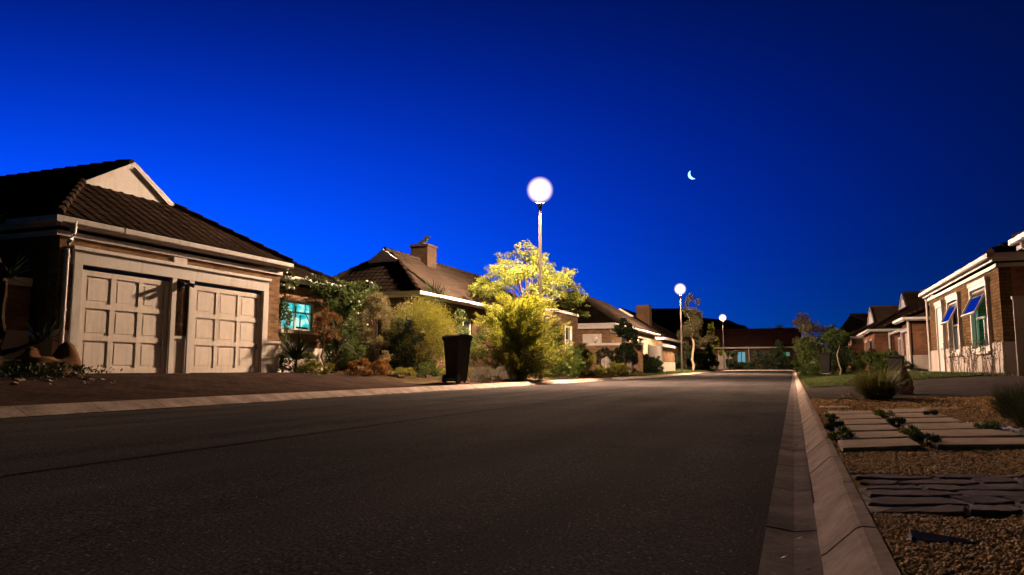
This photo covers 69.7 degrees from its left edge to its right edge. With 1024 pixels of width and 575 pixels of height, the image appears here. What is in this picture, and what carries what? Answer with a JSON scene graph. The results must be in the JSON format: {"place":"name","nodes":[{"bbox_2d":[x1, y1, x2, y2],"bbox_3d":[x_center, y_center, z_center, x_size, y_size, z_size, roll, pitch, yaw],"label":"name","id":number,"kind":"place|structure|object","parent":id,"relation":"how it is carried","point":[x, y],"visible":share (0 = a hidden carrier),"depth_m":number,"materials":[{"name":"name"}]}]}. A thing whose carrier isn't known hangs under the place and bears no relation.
{"place":"outdoors","nodes":[
{"label":"outdoors","id":0,"kind":"place"},
{"bbox_2d":[0,372,437,405],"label":"driveway","id":1,"kind":"structure","parent":0,"point":[139,386],"depth_m":13.03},
{"bbox_2d":[0,371,792,574],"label":"road","id":2,"kind":"structure","parent":0,"point":[674,478],"depth_m":3.41,"materials":[{"name":"grey asphalt"}]},
{"bbox_2d":[2,374,744,475],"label":"road joint","id":3,"kind":"object","parent":2,"relation":"on","point":[263,440],"visible":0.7,"depth_m":5.01,"materials":[{"name":"black asphalt"}]},
{"bbox_2d":[0,0,1023,346],"label":"sky","id":4,"kind":"structure","parent":0,"point":[844,158],"materials":[{"name":"blue"}]},
{"bbox_2d":[85,367,995,574],"bbox_3d":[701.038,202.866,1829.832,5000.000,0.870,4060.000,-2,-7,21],"label":"ground","id":5,"kind":"structure","parent":0,"point":[410,381],"depth_m":18.07,"materials":[{"name":"brown soil"}]},
{"bbox_2d":[1,276,32,368],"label":"garden wall","id":6,"kind":"structure","parent":5,"relation":"on","point":[17,306],"depth_m":13.20,"materials":[{"name":"brown brick"}]},
{"bbox_2d":[0,206,72,376],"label":"tree aloe","id":7,"kind":"object","parent":5,"relation":"on","point":[6,273],"visible":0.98,"depth_m":11.95,"materials":[{"name":"green plant"}]},
{"bbox_2d":[0,361,122,379],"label":"ground cover","id":8,"kind":"object","parent":5,"relation":"on","point":[38,369],"visible":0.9,"depth_m":12.03,"materials":[{"name":"green plant"}]},
{"bbox_2d":[0,159,345,372],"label":"garage house","id":9,"kind":"structure","parent":5,"relation":"on","point":[117,250],"depth_m":15.85,"materials":[{"name":"beige paint"}]},
{"bbox_2d":[78,270,168,372],"bbox_3d":[-7.758,0.734,14.733,0.100,1.955,2.080,-2,-7,21],"label":"garage door","id":10,"kind":"structure","parent":9,"relation":"in","point":[123,322],"depth_m":14.68,"materials":[{"name":"paint"}]},
{"bbox_2d":[190,285,260,372],"bbox_3d":[-6.744,1.027,17.381,0.100,1.955,2.240,-2,-7,21],"label":"garage door","id":11,"kind":"structure","parent":9,"relation":"in","point":[226,323],"depth_m":17.31,"materials":[{"name":"paint"}]},
{"bbox_2d":[281,300,311,330],"bbox_3d":[-6.646,0.872,22.506,0.090,0.880,1.540,-2,-7,21],"label":"window","id":12,"kind":"structure","parent":9,"relation":"in","point":[300,321],"depth_m":22.71,"materials":[{"name":"teal glass"}]},
{"bbox_2d":[278,352,314,372],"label":"shrub","id":13,"kind":"object","parent":5,"relation":"on","point":[282,359],"visible":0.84,"depth_m":19.38,"materials":[{"name":"green plant"}]},
{"bbox_2d":[279,329,320,371],"bbox_3d":[-5.784,1.729,19.822,1.477,1.232,1.523,-1,-6,10],"label":"cordyline","id":14,"kind":"object","parent":5,"relation":"on","point":[292,352],"visible":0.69,"depth_m":19.64,"materials":[{"name":"green plant"}]},
{"bbox_2d":[299,359,334,374],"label":"shrub","id":15,"kind":"object","parent":5,"relation":"on","point":[314,363],"visible":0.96,"depth_m":19.09,"materials":[{"name":"green plant"}]},
{"bbox_2d":[313,307,341,368],"bbox_3d":[-5.075,1.474,20.234,0.845,1.856,0.887,2,-7,-16],"label":"ornamental tree","id":16,"kind":"object","parent":5,"relation":"on","point":[322,320],"visible":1,"depth_m":20.23,"materials":[{"name":"orange plant"}]},
{"bbox_2d":[0,370,729,418],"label":"kerb","id":17,"kind":"structure","parent":5,"relation":"on","point":[20,411],"depth_m":11.60,"materials":[{"name":"concrete"}]},
{"bbox_2d":[314,235,548,370],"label":"gabled house","id":18,"kind":"structure","parent":5,"relation":"on","point":[396,275],"depth_m":28.33,"materials":[{"name":"white paint"}]},
{"bbox_2d":[347,312,377,344],"bbox_3d":[-5.397,1.499,26.711,1.300,1.200,0.090,-2,-7,21],"label":"window","id":19,"kind":"structure","parent":18,"relation":"in","point":[369,322],"depth_m":26.63,"materials":[{"name":"white paint"}]},
{"bbox_2d":[297,370,632,384],"bbox_3d":[0.607,3.909,32.935,5.330,0.400,27.580,-2,-7,21],"label":"garden bed","id":20,"kind":"object","parent":5,"relation":"on","point":[440,382],"visible":0.23,"depth_m":22.22,"materials":[{"name":"soil"}]},
{"bbox_2d":[278,270,382,370],"bbox_3d":[-5.991,1.026,22.329,1.825,3.109,6.218,-2,-7,21],"label":"climbing rose","id":21,"kind":"object","parent":20,"relation":"on","point":[340,289],"visible":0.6,"depth_m":23.19,"materials":[{"name":"green plant"}]},
{"bbox_2d":[308,316,366,371],"bbox_3d":[-4.973,1.665,21.087,2.185,1.657,1.871,-2,-7,21],"label":"ornamental tree","id":22,"kind":"object","parent":20,"relation":"on","point":[336,343],"visible":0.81,"depth_m":20.94,"materials":[{"name":"brown plant"}]},
{"bbox_2d":[324,338,367,371],"bbox_3d":[-4.908,1.989,21.458,1.390,1.088,1.270,0,-6,-1],"label":"shrub","id":23,"kind":"object","parent":20,"relation":"on","point":[346,359],"visible":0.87,"depth_m":21.45,"materials":[{"name":"green plant"}]},
{"bbox_2d":[344,357,372,374],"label":"shrub","id":24,"kind":"object","parent":20,"relation":"on","point":[364,362],"visible":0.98,"depth_m":20.29,"materials":[{"name":"orange plant"}]},
{"bbox_2d":[356,290,392,369],"bbox_3d":[-4.216,1.368,22.706,1.287,2.630,1.351,2,-7,-21],"label":"feathery shrub","id":25,"kind":"object","parent":20,"relation":"on","point":[380,306],"visible":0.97,"depth_m":22.50,"materials":[{"name":"green plant"}]},
{"bbox_2d":[361,357,390,375],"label":"shrub","id":26,"kind":"object","parent":20,"relation":"on","point":[381,369],"visible":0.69,"depth_m":20.93,"materials":[{"name":"orange plant"}]},
{"bbox_2d":[382,316,426,369],"bbox_3d":[-3.356,1.846,23.166,1.460,1.869,1.362,-2,-7,21],"label":"dark bush","id":27,"kind":"object","parent":20,"relation":"on","point":[397,339],"visible":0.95,"depth_m":22.96,"materials":[{"name":"green plant"}]},
{"bbox_2d":[380,291,466,372],"bbox_3d":[-2.993,1.574,24.382,2.925,2.955,2.931,4,-7,-32],"label":"round bush","id":28,"kind":"object","parent":20,"relation":"on","point":[433,327],"visible":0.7,"depth_m":24.00,"materials":[{"name":"green plant"}]},
{"bbox_2d":[413,362,442,377],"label":"shrub","id":29,"kind":"object","parent":20,"relation":"on","point":[435,372],"visible":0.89,"depth_m":22.40,"materials":[{"name":"green plant"}]},
{"bbox_2d":[442,334,472,383],"bbox_3d":[-1.592,2.061,21.155,0.579,1.414,0.740,-5,-8,36],"label":"wheelie bin","id":30,"kind":"object","parent":20,"relation":"on","point":[457,350],"visible":0.96,"depth_m":20.98,"materials":[{"name":"black plastic"}]},
{"bbox_2d":[438,308,487,366],"bbox_3d":[-1.829,1.964,26.740,1.939,2.426,3.331,0,-6,0],"label":"shrub mass","id":31,"kind":"object","parent":20,"relation":"on","point":[474,344],"visible":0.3,"depth_m":26.65,"materials":[{"name":"green plant"}]},
{"bbox_2d":[467,365,515,381],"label":"lavender","id":32,"kind":"object","parent":20,"relation":"on","point":[483,374],"visible":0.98,"depth_m":23.11,"materials":[{"name":"beige plant"}]},
{"bbox_2d":[471,290,575,380],"bbox_3d":[0.173,1.863,26.739,4.219,3.570,4.225,-2,-7,21],"label":"golden conifer","id":33,"kind":"object","parent":20,"relation":"on","point":[513,323],"visible":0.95,"depth_m":26.29,"materials":[{"name":"yellow plant"}]},
{"bbox_2d":[467,240,590,357],"bbox_3d":[0.734,0.969,32.188,5.026,5.931,8.528,-2,-7,21],"label":"feathery tree","id":34,"kind":"object","parent":20,"relation":"on","point":[515,275],"visible":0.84,"depth_m":31.08,"materials":[{"name":"yellow plant"}]},
{"bbox_2d":[531,187,547,380],"bbox_3d":[1.078,-0.254,27.983,1.076,8.135,1.076,-2,-7,21],"label":"street lamp","id":35,"kind":"object","parent":20,"relation":"on","point":[539,191],"visible":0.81,"depth_m":28.08,"materials":[{"name":"metal"}]},
{"bbox_2d":[542,321,563,367],"bbox_3d":[2.028,2.973,36.767,1.254,2.678,1.303,-2,-7,21],"label":"young tree","id":36,"kind":"object","parent":20,"relation":"on","point":[557,331],"visible":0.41,"depth_m":36.78,"materials":[{"name":"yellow plant"}]},
{"bbox_2d":[543,347,569,377],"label":"verge shrub","id":37,"kind":"object","parent":20,"relation":"on","point":[564,367],"visible":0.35,"depth_m":30.55,"materials":[{"name":"green plant"}]},
{"bbox_2d":[563,345,586,377],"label":"verge shrub","id":38,"kind":"object","parent":20,"relation":"on","point":[576,366],"visible":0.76,"depth_m":33.55,"materials":[{"name":"green plant"}]},
{"bbox_2d":[564,344,607,376],"bbox_3d":[3.594,3.769,37.722,2.386,1.816,2.960,6,-9,-43],"label":"verge shrub","id":39,"kind":"object","parent":20,"relation":"on","point":[591,359],"visible":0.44,"depth_m":37.26,"materials":[{"name":"green plant"}]},
{"bbox_2d":[603,361,631,375],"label":"verge shrub","id":40,"kind":"object","parent":20,"relation":"on","point":[617,369],"visible":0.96,"depth_m":41.94,"materials":[{"name":"green plant"}]},
{"bbox_2d":[538,308,578,369],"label":"brick outbuilding","id":41,"kind":"structure","parent":5,"relation":"on","point":[571,334],"depth_m":42.13,"materials":[{"name":"brown brick"}]},
{"bbox_2d":[548,291,660,360],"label":"tiled roof house","id":42,"kind":"structure","parent":5,"relation":"on","point":[601,322],"depth_m":55.58,"materials":[{"name":"white paint"}]},
{"bbox_2d":[596,347,614,364],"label":"ball bush","id":43,"kind":"object","parent":5,"relation":"on","point":[604,352],"visible":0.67,"depth_m":46.79,"materials":[{"name":"green plant"}]},
{"bbox_2d":[578,342,643,372],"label":"yard wall","id":44,"kind":"structure","parent":5,"relation":"on","point":[636,360],"depth_m":49.60,"materials":[{"name":"white paint"}]},
{"bbox_2d":[618,305,686,367],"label":"house","id":45,"kind":"structure","parent":5,"relation":"on","point":[643,314],"depth_m":77.99,"materials":[{"name":"white paint"}]},
{"bbox_2d":[699,328,808,369],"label":"end house","id":46,"kind":"structure","parent":5,"relation":"on","point":[745,343],"depth_m":107.08,"materials":[{"name":"brick"}]},
{"bbox_2d":[758,371,822,574],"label":"gutter channel","id":47,"kind":"object","parent":5,"relation":"on","point":[786,529],"visible":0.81,"depth_m":2.78,"materials":[{"name":"concrete"}]},
{"bbox_2d":[791,312,821,359],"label":"verge tree","id":48,"kind":"object","parent":5,"relation":"on","point":[803,318],"visible":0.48,"depth_m":70.33,"materials":[{"name":"green plant"}]},
{"bbox_2d":[798,320,827,358],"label":"verge tree","id":49,"kind":"object","parent":5,"relation":"on","point":[807,328],"visible":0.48,"depth_m":60.66,"materials":[{"name":"green plant"}]},
{"bbox_2d":[794,370,900,574],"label":"kerb","id":50,"kind":"structure","parent":5,"relation":"on","point":[851,541],"depth_m":2.41,"materials":[{"name":"concrete"}]},
{"bbox_2d":[832,313,867,368],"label":"distant right house","id":51,"kind":"structure","parent":5,"relation":"on","point":[854,322],"depth_m":82.17,"materials":[{"name":"brown tile"}]},
{"bbox_2d":[848,305,898,368],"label":"house","id":52,"kind":"structure","parent":5,"relation":"on","point":[877,313],"depth_m":62.36,"materials":[{"name":"white paint"}]},
{"bbox_2d":[899,366,913,394],"bbox_3d":[6.234,1.504,11.667,0.246,0.534,0.301,-2,-7,21],"label":"standing rock","id":53,"kind":"object","parent":5,"relation":"on","point":[908,378],"visible":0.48,"depth_m":11.57,"materials":[{"name":"stone"}]},
{"bbox_2d":[810,396,1023,574],"bbox_3d":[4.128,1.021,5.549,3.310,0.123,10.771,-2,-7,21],"label":"gravel","id":54,"kind":"structure","parent":5,"relation":"on","point":[1002,558],"depth_m":2.19,"materials":[{"name":"brown gravel"}]},
{"bbox_2d":[825,425,855,441],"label":"creeping plant","id":55,"kind":"object","parent":54,"relation":"on","point":[833,436],"visible":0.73,"depth_m":4.64,"materials":[{"name":"green plant"}]},
{"bbox_2d":[835,414,882,419],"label":"paving slab","id":56,"kind":"structure","parent":54,"relation":"on","point":[856,416],"depth_m":6.57,"materials":[{"name":"concrete"}]},
{"bbox_2d":[837,419,890,424],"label":"paving slab","id":57,"kind":"structure","parent":54,"relation":"on","point":[865,422],"depth_m":5.85,"materials":[{"name":"concrete"}]},
{"bbox_2d":[834,425,898,431],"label":"paving slab","id":58,"kind":"structure","parent":54,"relation":"on","point":[861,428],"depth_m":5.27,"materials":[{"name":"concrete"}]},
{"bbox_2d":[839,431,909,439],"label":"paving slab","id":59,"kind":"structure","parent":54,"relation":"on","point":[878,435],"depth_m":4.70,"materials":[{"name":"concrete"}]},
{"bbox_2d":[838,438,920,451],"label":"paving slab","id":60,"kind":"structure","parent":54,"relation":"on","point":[895,444],"depth_m":4.14,"materials":[{"name":"concrete"}]},
{"bbox_2d":[838,360,925,399],"bbox_3d":[5.285,1.326,10.622,1.475,0.588,1.437,-2,-7,21],"label":"grass tuft","id":61,"kind":"object","parent":54,"relation":"on","point":[875,386],"visible":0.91,"depth_m":10.45,"materials":[{"name":"green plant"}]},
{"bbox_2d":[887,413,948,417],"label":"paving slab","id":62,"kind":"structure","parent":54,"relation":"on","point":[912,415],"depth_m":6.71,"materials":[{"name":"concrete"}]},
{"bbox_2d":[912,432,941,447],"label":"creeping plant","id":63,"kind":"object","parent":54,"relation":"on","point":[918,438],"visible":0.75,"depth_m":4.29,"materials":[{"name":"green plant"}]},
{"bbox_2d":[894,417,963,422],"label":"paving slab","id":64,"kind":"structure","parent":54,"relation":"on","point":[930,420],"depth_m":6.07,"materials":[{"name":"concrete"}]},
{"bbox_2d":[908,530,976,543],"bbox_3d":[1.119,0.672,1.917,0.158,0.056,0.065,-2,-7,21],"label":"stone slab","id":65,"kind":"object","parent":54,"relation":"on","point":[915,536],"visible":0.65,"depth_m":1.92,"materials":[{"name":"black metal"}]},
{"bbox_2d":[901,422,990,429],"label":"paving slab","id":66,"kind":"structure","parent":54,"relation":"on","point":[932,426],"depth_m":5.52,"materials":[{"name":"concrete"}]},
{"bbox_2d":[920,429,1023,437],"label":"paving slab","id":67,"kind":"structure","parent":54,"relation":"on","point":[972,433],"depth_m":4.84,"materials":[{"name":"concrete"}]},
{"bbox_2d":[924,437,1023,449],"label":"paving slab","id":68,"kind":"structure","parent":54,"relation":"on","point":[969,443],"depth_m":4.19,"materials":[{"name":"concrete"}]},
{"bbox_2d":[972,421,1002,429],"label":"creeping plant","id":69,"kind":"object","parent":54,"relation":"on","point":[988,425],"visible":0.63,"depth_m":5.23,"materials":[{"name":"green plant"}]},
{"bbox_2d":[965,380,1023,418],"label":"rush clump","id":70,"kind":"object","parent":54,"relation":"on","point":[999,399],"visible":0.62,"depth_m":6.69,"materials":[{"name":"green plant"}]},
{"bbox_2d":[994,392,1023,427],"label":"rush clump","id":71,"kind":"object","parent":54,"relation":"on","point":[1018,415],"visible":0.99,"depth_m":5.62,"materials":[{"name":"green plant"}]},
{"bbox_2d":[857,291,984,370],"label":"white gablet house","id":72,"kind":"structure","parent":5,"relation":"on","point":[878,337],"depth_m":47.81,"materials":[{"name":"brick"}]},
{"bbox_2d":[883,287,988,370],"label":"garage block","id":73,"kind":"structure","parent":5,"relation":"on","point":[911,343],"depth_m":34.39,"materials":[{"name":"brick"}]},
{"bbox_2d":[918,241,1023,375],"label":"open window house","id":74,"kind":"structure","parent":5,"relation":"on","point":[994,276],"depth_m":19.30,"materials":[{"name":"paint"}]},
{"bbox_2d":[934,300,946,371],"bbox_3d":[14.033,1.632,24.049,0.109,2.350,1.180,-2,-7,21],"label":"door","id":75,"kind":"structure","parent":74,"relation":"in","point":[939,305],"depth_m":24.07,"materials":[{"name":"white paint"}]},
{"bbox_2d":[940,291,963,355],"bbox_3d":[13.233,1.125,22.016,0.530,1.850,1.730,-2,-7,21],"label":"window","id":76,"kind":"structure","parent":74,"relation":"in","point":[955,307],"depth_m":22.04,"materials":[{"name":"white paint"}]},
{"bbox_2d":[960,276,993,354],"bbox_3d":[11.997,0.771,19.003,0.419,1.890,1.980,-2,-7,21],"label":"window","id":77,"kind":"structure","parent":74,"relation":"in","point":[976,297],"depth_m":18.86,"materials":[{"name":"white paint"}]},
{"bbox_2d":[1008,230,1023,250],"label":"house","id":78,"kind":"structure","parent":74,"relation":"attached to","point":[1017,239],"depth_m":15.05,"materials":[{"name":"paint"}]},
{"bbox_2d":[1011,296,1023,375],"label":"screen wall","id":79,"kind":"structure","parent":5,"relation":"on","point":[1018,307],"depth_m":16.27,"materials":[{"name":"brick"}]},
{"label":"lawn","id":80,"kind":"structure","parent":5,"relation":"on","visible":0},
{"bbox_2d":[750,348,768,369],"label":"bush","id":81,"kind":"object","parent":80,"relation":"on","point":[760,360],"visible":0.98,"depth_m":103.22,"materials":[{"name":"green plant"}]},
{"bbox_2d":[765,353,782,369],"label":"bush","id":82,"kind":"object","parent":80,"relation":"on","point":[774,362],"visible":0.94,"depth_m":102.31,"materials":[{"name":"green plant"}]},
{"bbox_2d":[612,368,721,375],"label":"lawn","id":83,"kind":"structure","parent":0,"point":[662,374],"depth_m":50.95,"materials":[{"name":"green plant"}]},
{"bbox_2d":[613,317,637,364],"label":"leafy tree","id":84,"kind":"object","parent":83,"relation":"on","point":[628,332],"visible":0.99,"depth_m":47.58,"materials":[{"name":"green plant"}]},
{"bbox_2d":[632,353,663,372],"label":"hedge","id":85,"kind":"object","parent":83,"relation":"on","point":[651,364],"visible":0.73,"depth_m":51.43,"materials":[{"name":"green plant"}]},
{"bbox_2d":[657,344,674,371],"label":"brick pier wall","id":86,"kind":"structure","parent":83,"relation":"on","point":[668,356],"depth_m":60.89,"materials":[{"name":"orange paint"}]},
{"bbox_2d":[647,344,661,369],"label":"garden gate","id":87,"kind":"structure","parent":86,"relation":"attached to","point":[655,351],"depth_m":55.42,"materials":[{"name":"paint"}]},
{"bbox_2d":[675,341,709,369],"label":"dark thicket","id":88,"kind":"object","parent":83,"relation":"on","point":[699,359],"visible":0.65,"depth_m":77.53,"materials":[{"name":"green plant"}]},
{"bbox_2d":[677,292,716,369],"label":"slender tree","id":89,"kind":"object","parent":83,"relation":"on","point":[690,329],"visible":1,"depth_m":73.47,"materials":[{"name":"green plant"}]},
{"bbox_2d":[696,346,719,368],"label":"dark thicket","id":90,"kind":"object","parent":83,"relation":"on","point":[712,361],"visible":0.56,"depth_m":86.80,"materials":[{"name":"green plant"}]},
{"bbox_2d":[702,322,723,368],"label":"cypress","id":91,"kind":"object","parent":83,"relation":"on","point":[716,345],"visible":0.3,"depth_m":93.29,"materials":[{"name":"green plant"}]},
{"bbox_2d":[652,308,831,366],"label":"hill","id":92,"kind":"structure","parent":0,"point":[668,319],"depth_m":535.44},
{"bbox_2d":[799,370,1014,386],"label":"lawn","id":93,"kind":"structure","parent":0,"point":[820,376],"depth_m":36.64,"materials":[{"name":"green plant"}]},
{"bbox_2d":[791,359,820,375],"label":"verge shrub","id":94,"kind":"object","parent":93,"relation":"on","point":[802,369],"visible":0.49,"depth_m":46.09,"materials":[{"name":"green plant"}]},
{"bbox_2d":[791,335,822,364],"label":"verge tree","id":95,"kind":"object","parent":93,"relation":"on","point":[804,346],"visible":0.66,"depth_m":53.55,"materials":[{"name":"green plant"}]},
{"bbox_2d":[804,347,834,375],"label":"verge shrub","id":96,"kind":"object","parent":93,"relation":"on","point":[813,368],"visible":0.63,"depth_m":41.95,"materials":[{"name":"green plant"}]},
{"bbox_2d":[820,353,831,375],"bbox_3d":[16.778,4.106,39.298,0.517,1.232,0.660,-4,-7,31],"label":"wheelie bin","id":97,"kind":"object","parent":93,"relation":"on","point":[825,358],"visible":0.98,"depth_m":39.11,"materials":[{"name":"black plastic"}]},
{"bbox_2d":[819,325,853,374],"bbox_3d":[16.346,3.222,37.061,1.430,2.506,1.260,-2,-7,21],"label":"thin tree","id":98,"kind":"object","parent":93,"relation":"on","point":[831,334],"visible":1,"depth_m":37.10,"materials":[{"name":"green plant"}]},
{"bbox_2d":[831,346,858,373],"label":"verge shrub","id":99,"kind":"object","parent":93,"relation":"on","point":[843,360],"visible":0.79,"depth_m":40.97,"materials":[{"name":"green plant"}]},
{"bbox_2d":[845,348,871,370],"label":"verge shrub","id":100,"kind":"object","parent":93,"relation":"on","point":[856,358],"visible":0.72,"depth_m":43.81,"materials":[{"name":"green plant"}]},
{"bbox_2d":[861,348,905,371],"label":"verge shrub","id":101,"kind":"object","parent":93,"relation":"on","point":[878,355],"visible":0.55,"depth_m":34.32,"materials":[{"name":"green plant"}]},
{"bbox_2d":[886,355,904,371],"bbox_3d":[16.237,3.245,31.095,0.641,0.727,0.819,-4,-7,31],"label":"wheelie bin","id":102,"kind":"object","parent":93,"relation":"on","point":[892,360],"visible":0.69,"depth_m":30.86,"materials":[{"name":"black plastic"}]},
{"bbox_2d":[941,333,1005,376],"bbox_3d":[11.301,1.705,18.146,0.568,0.992,5.573,-2,-7,21],"label":"seed head plant","id":103,"kind":"object","parent":93,"relation":"on","point":[974,360],"visible":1,"depth_m":17.57,"materials":[{"name":"beige plant"}]},
{"bbox_2d":[805,376,1023,397],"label":"driveway","id":104,"kind":"structure","parent":0,"point":[956,386],"depth_m":13.18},
{"bbox_2d":[850,473,1023,516],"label":"stone path","id":105,"kind":"structure","parent":0,"point":[984,498],"depth_m":2.62,"materials":[{"name":"grey stone"}]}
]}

